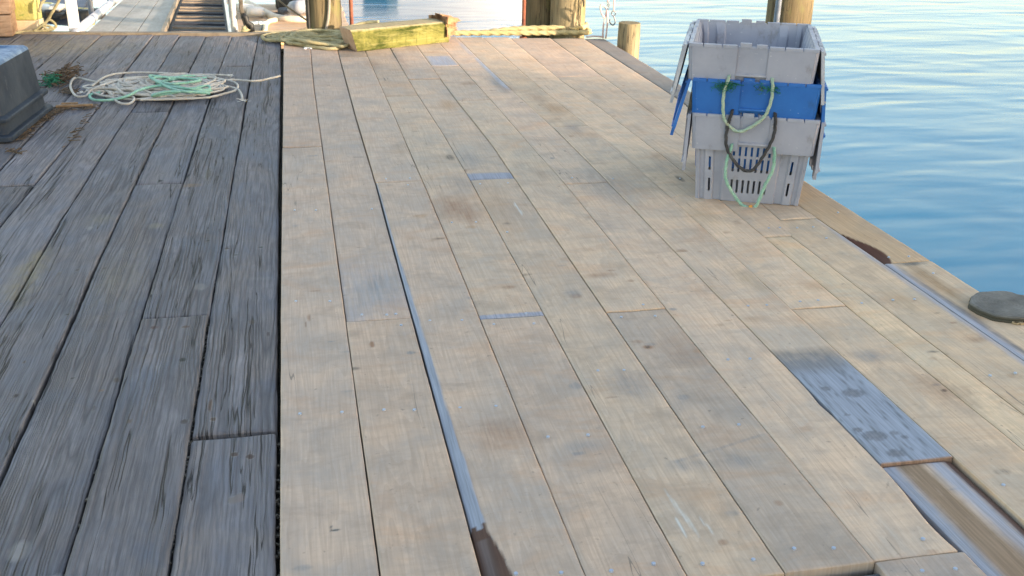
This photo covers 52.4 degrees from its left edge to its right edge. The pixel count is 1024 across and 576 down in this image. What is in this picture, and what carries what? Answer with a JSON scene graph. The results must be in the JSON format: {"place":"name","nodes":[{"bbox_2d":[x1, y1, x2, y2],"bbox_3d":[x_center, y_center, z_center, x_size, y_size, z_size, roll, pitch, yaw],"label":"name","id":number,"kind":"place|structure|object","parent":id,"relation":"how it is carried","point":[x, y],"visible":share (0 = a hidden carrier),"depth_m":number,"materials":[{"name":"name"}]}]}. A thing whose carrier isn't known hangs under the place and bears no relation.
{"place":"outdoors","nodes":[
{"label":"outdoors","id":0,"kind":"place"},
{"bbox_2d":[15,0,43,30],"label":"square post","id":1,"kind":"object","parent":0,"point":[28,15],"visible":0.62,"depth_m":7.57,"materials":[{"name":"yellow wood"}]},
{"bbox_2d":[14,0,60,34],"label":"tie rope","id":2,"kind":"object","parent":1,"relation":"attached to","point":[44,25],"visible":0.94,"depth_m":7.53,"materials":[{"name":"beige fabric"}]},
{"bbox_2d":[47,0,1023,294],"bbox_3d":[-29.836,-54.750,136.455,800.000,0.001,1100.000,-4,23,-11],"label":"water","id":3,"kind":"structure","parent":0,"point":[923,148],"depth_m":13.06,"materials":[{"name":"blue liquid"}]},
{"bbox_2d":[40,0,94,25],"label":"pontoon boat","id":4,"kind":"object","parent":3,"relation":"on","point":[50,4],"visible":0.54,"depth_m":14.77,"materials":[{"name":"white plastic"}]},
{"bbox_2d":[41,8,105,22],"bbox_3d":[-6.253,-3.836,14.607,1.016,0.179,0.404,-4,23,-11],"label":"rope gear","id":5,"kind":"object","parent":4,"relation":"on","point":[57,16],"visible":0.45,"depth_m":14.47,"materials":[{"name":"black rubber"}]},
{"bbox_2d":[237,4,348,48],"bbox_3d":[-2.953,-3.232,13.906,1.676,0.650,6.444,-4,23,-11],"label":"float","id":6,"kind":"object","parent":3,"relation":"on","point":[278,26],"visible":0.12,"depth_m":14.89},
{"bbox_2d":[237,4,253,11],"bbox_3d":[-4.008,-4.210,15.657,0.254,0.145,0.145,-4,23,-11],"label":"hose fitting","id":7,"kind":"object","parent":6,"relation":"on","point":[245,6],"visible":0.5,"depth_m":15.60,"materials":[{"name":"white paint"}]},
{"bbox_2d":[246,7,263,16],"bbox_3d":[-3.783,-4.069,15.333,0.256,0.159,0.159,-4,23,-11],"label":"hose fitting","id":8,"kind":"object","parent":6,"relation":"on","point":[255,11],"visible":0.95,"depth_m":15.27,"materials":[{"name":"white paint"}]},
{"bbox_2d":[252,21,268,23],"bbox_3d":[-3.399,-3.559,13.951,0.284,0.030,0.122,-4,23,-11],"label":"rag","id":9,"kind":"object","parent":6,"relation":"on","point":[260,22],"visible":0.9,"depth_m":13.92,"materials":[{"name":"white fabric"}]},
{"bbox_2d":[262,17,277,30],"bbox_3d":[-3.405,-3.650,14.479,0.153,0.070,1.173,-1,23,-5],"label":"hose","id":10,"kind":"object","parent":6,"relation":"on","point":[270,20],"visible":0.71,"depth_m":14.74,"materials":[{"name":"white plastic"}]},
{"bbox_2d":[244,0,305,21],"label":"hose","id":11,"kind":"object","parent":6,"relation":"on","point":[279,17],"visible":0.59,"depth_m":15.08,"materials":[{"name":"white plastic"}]},
{"bbox_2d":[278,7,297,15],"bbox_3d":[-3.298,-4.069,15.355,0.261,0.120,0.333,-14,27,-32],"label":"dark bag","id":12,"kind":"object","parent":6,"relation":"on","point":[283,11],"visible":0.42,"depth_m":15.23,"materials":[{"name":"fabric"}]},
{"bbox_2d":[275,0,305,14],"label":"tarp heap","id":13,"kind":"object","parent":6,"relation":"on","point":[298,6],"visible":0.6,"depth_m":14.63,"materials":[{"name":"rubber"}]},
{"bbox_2d":[305,0,341,29],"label":"pile","id":14,"kind":"object","parent":3,"relation":"in","point":[323,14],"visible":0.16,"depth_m":7.67,"materials":[{"name":"brown wood"}]},
{"bbox_2d":[278,0,306,31],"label":"stay line","id":15,"kind":"object","parent":14,"relation":"attached to","point":[292,10],"visible":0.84,"depth_m":7.94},
{"bbox_2d":[349,0,353,24],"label":"steel rod","id":16,"kind":"object","parent":3,"relation":"in","point":[351,11],"depth_m":7.72,"materials":[{"name":"metal"}]},
{"bbox_2d":[519,0,526,37],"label":"steel rod","id":17,"kind":"object","parent":3,"relation":"in","point":[523,14],"visible":0.21,"depth_m":7.84,"materials":[{"name":"brown metal"}]},
{"bbox_2d":[525,0,550,37],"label":"pile","id":18,"kind":"object","parent":3,"relation":"in","point":[537,12],"visible":0.01,"depth_m":7.93,"materials":[{"name":"brown wood"}]},
{"bbox_2d":[549,0,585,38],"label":"pile","id":19,"kind":"object","parent":3,"relation":"in","point":[567,14],"visible":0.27,"depth_m":7.82,"materials":[{"name":"brown wood"}]},
{"bbox_2d":[617,21,639,59],"bbox_3d":[0.828,-0.490,8.197,0.171,3.142,0.170,-4,23,-11],"label":"stub post","id":20,"kind":"object","parent":3,"relation":"in","point":[628,39],"visible":0.09,"depth_m":7.57,"materials":[{"name":"brown wood"}]},
{"bbox_2d":[765,0,813,25],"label":"pile","id":21,"kind":"object","parent":3,"relation":"in","point":[797,11],"visible":0.05,"depth_m":9.30,"materials":[{"name":"brown wood"}]},
{"bbox_2d":[773,0,781,22],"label":"pipe","id":22,"kind":"object","parent":21,"relation":"attached to","point":[778,3],"depth_m":9.13,"materials":[{"name":"silver metal"}]},
{"bbox_2d":[968,291,1023,324],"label":"pile stump","id":23,"kind":"object","parent":3,"relation":"in","point":[1003,306],"visible":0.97,"depth_m":3.17,"materials":[{"name":"grey wood"}]},
{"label":"deck beams","id":24,"kind":"structure","parent":0,"visible":0},
{"bbox_2d":[276,53,378,574],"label":"joists","id":25,"kind":"object","parent":24,"relation":"attached to","point":[279,300],"depth_m":3.35,"materials":[{"name":"wood"}]},
{"bbox_2d":[0,34,280,575],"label":"old deck","id":26,"kind":"structure","parent":25,"relation":"on","point":[118,233],"depth_m":3.04,"materials":[{"name":"grey wood"}]},
{"bbox_2d":[0,0,17,36],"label":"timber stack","id":27,"kind":"object","parent":26,"relation":"on","point":[8,25],"visible":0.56,"depth_m":7.33,"materials":[{"name":"brown wood"}]},
{"bbox_2d":[0,45,52,142],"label":"tote","id":28,"kind":"object","parent":26,"relation":"on","point":[23,106],"visible":1,"depth_m":4.99,"materials":[{"name":"grey plastic"}]},
{"bbox_2d":[38,72,63,87],"bbox_3d":[-2.634,-1.188,5.924,0.155,0.071,0.233,-4,23,-11],"label":"net scrap","id":29,"kind":"object","parent":26,"relation":"on","point":[53,78],"visible":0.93,"depth_m":5.91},
{"bbox_2d":[5,86,100,153],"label":"splinters","id":30,"kind":"object","parent":26,"relation":"on","point":[50,113],"visible":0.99,"depth_m":5.18,"materials":[{"name":"brown wood"}]},
{"bbox_2d":[38,62,87,86],"bbox_3d":[-2.641,-1.261,6.116,0.286,0.046,0.679,-4,23,-11],"label":"weed clump","id":31,"kind":"object","parent":26,"relation":"on","point":[66,72],"visible":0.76,"depth_m":6.12,"materials":[{"name":"plant"}]},
{"bbox_2d":[56,102,92,107],"bbox_3d":[-2.289,-0.962,5.442,0.180,0.017,0.067,-7,24,-18],"label":"wood sliver","id":32,"kind":"object","parent":26,"relation":"on","point":[70,104],"visible":1,"depth_m":5.42,"materials":[{"name":"brown wood"}]},
{"bbox_2d":[21,31,269,37],"bbox_3d":[-2.799,-1.849,7.615,2.111,0.050,0.060,-1,23,-5],"label":"deck header","id":33,"kind":"object","parent":26,"relation":"attached to","point":[206,34],"visible":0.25,"depth_m":7.61},
{"bbox_2d":[88,74,212,101],"bbox_3d":[-2.002,-1.137,5.811,0.656,0.070,0.570,-4,23,-11],"label":"rope","id":34,"kind":"object","parent":26,"relation":"on","point":[175,87],"visible":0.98,"depth_m":5.69,"materials":[{"name":"green fabric"}]},
{"bbox_2d":[65,0,237,31],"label":"gangway","id":35,"kind":"object","parent":26,"relation":"on","point":[172,15],"visible":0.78,"depth_m":8.99,"materials":[{"name":"white metal"}]},
{"bbox_2d":[238,0,254,31],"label":"line bundle","id":36,"kind":"object","parent":35,"relation":"attached to","point":[248,26],"visible":0.98,"depth_m":7.76,"materials":[{"name":"fabric"}]},
{"bbox_2d":[63,219,280,575],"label":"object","id":37,"kind":"object","parent":26,"relation":"on","point":[276,515],"visible":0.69,"depth_m":2.30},
{"bbox_2d":[69,71,280,104],"bbox_3d":[-1.916,-1.155,5.893,1.186,0.047,0.868,-4,23,-11],"label":"rope","id":38,"kind":"object","parent":26,"relation":"on","point":[119,87],"visible":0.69,"depth_m":5.81,"materials":[{"name":"white fabric"}]},
{"bbox_2d":[280,37,1023,575],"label":"deck","id":39,"kind":"structure","parent":24,"relation":"on","point":[546,311],"depth_m":2.86,"materials":[{"name":"brown wood"}]},
{"bbox_2d":[260,20,378,50],"bbox_3d":[-1.419,-1.806,7.359,0.836,0.141,0.568,5,23,9],"label":"rope","id":40,"kind":"object","parent":39,"relation":"on","point":[321,39],"visible":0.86,"depth_m":7.24,"materials":[{"name":"fabric"}]},
{"bbox_2d":[339,13,460,51],"bbox_3d":[-0.775,-1.811,7.325,0.920,0.197,0.257,-15,28,-34],"label":"timber","id":41,"kind":"object","parent":39,"relation":"on","point":[437,28],"visible":0.99,"depth_m":7.23,"materials":[{"name":"yellow wood"}]},
{"bbox_2d":[455,22,591,35],"bbox_3d":[-0.044,-1.980,7.936,1.290,0.101,0.456,-4,23,-11],"label":"mooring rope","id":42,"kind":"object","parent":39,"relation":"on","point":[548,30],"visible":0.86,"depth_m":7.82,"materials":[{"name":"yellow fabric"}]},
{"bbox_2d":[586,0,615,38],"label":"hanging line","id":43,"kind":"object","parent":39,"relation":"on","point":[604,17],"visible":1,"depth_m":7.68,"materials":[{"name":"fabric"}]},
{"bbox_2d":[681,89,825,207],"bbox_3d":[0.988,-0.606,4.325,0.531,0.379,0.673,5,23,10],"label":"crate","id":44,"kind":"object","parent":39,"relation":"on","point":[798,142],"visible":0.7,"depth_m":4.05,"materials":[{"name":"grey plastic"}]},
{"bbox_2d":[670,64,827,172],"bbox_3d":[0.963,-0.739,4.275,0.587,0.364,0.672,5,23,10],"label":"crate","id":45,"kind":"object","parent":44,"relation":"on","point":[796,101],"visible":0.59,"depth_m":3.96,"materials":[{"name":"blue plastic"}]},
{"bbox_2d":[669,19,825,132],"bbox_3d":[0.957,-0.860,4.226,0.585,0.364,0.672,6,23,11],"label":"crate","id":46,"kind":"object","parent":45,"relation":"on","point":[758,51],"visible":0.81,"depth_m":3.94,"materials":[{"name":"grey plastic"}]},
{"bbox_2d":[711,79,780,94],"bbox_3d":[0.881,-0.754,3.926,0.263,0.057,0.026,5,23,10],"label":"netting","id":47,"kind":"object","parent":46,"relation":"attached to","point":[721,85],"visible":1,"depth_m":3.93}
]}

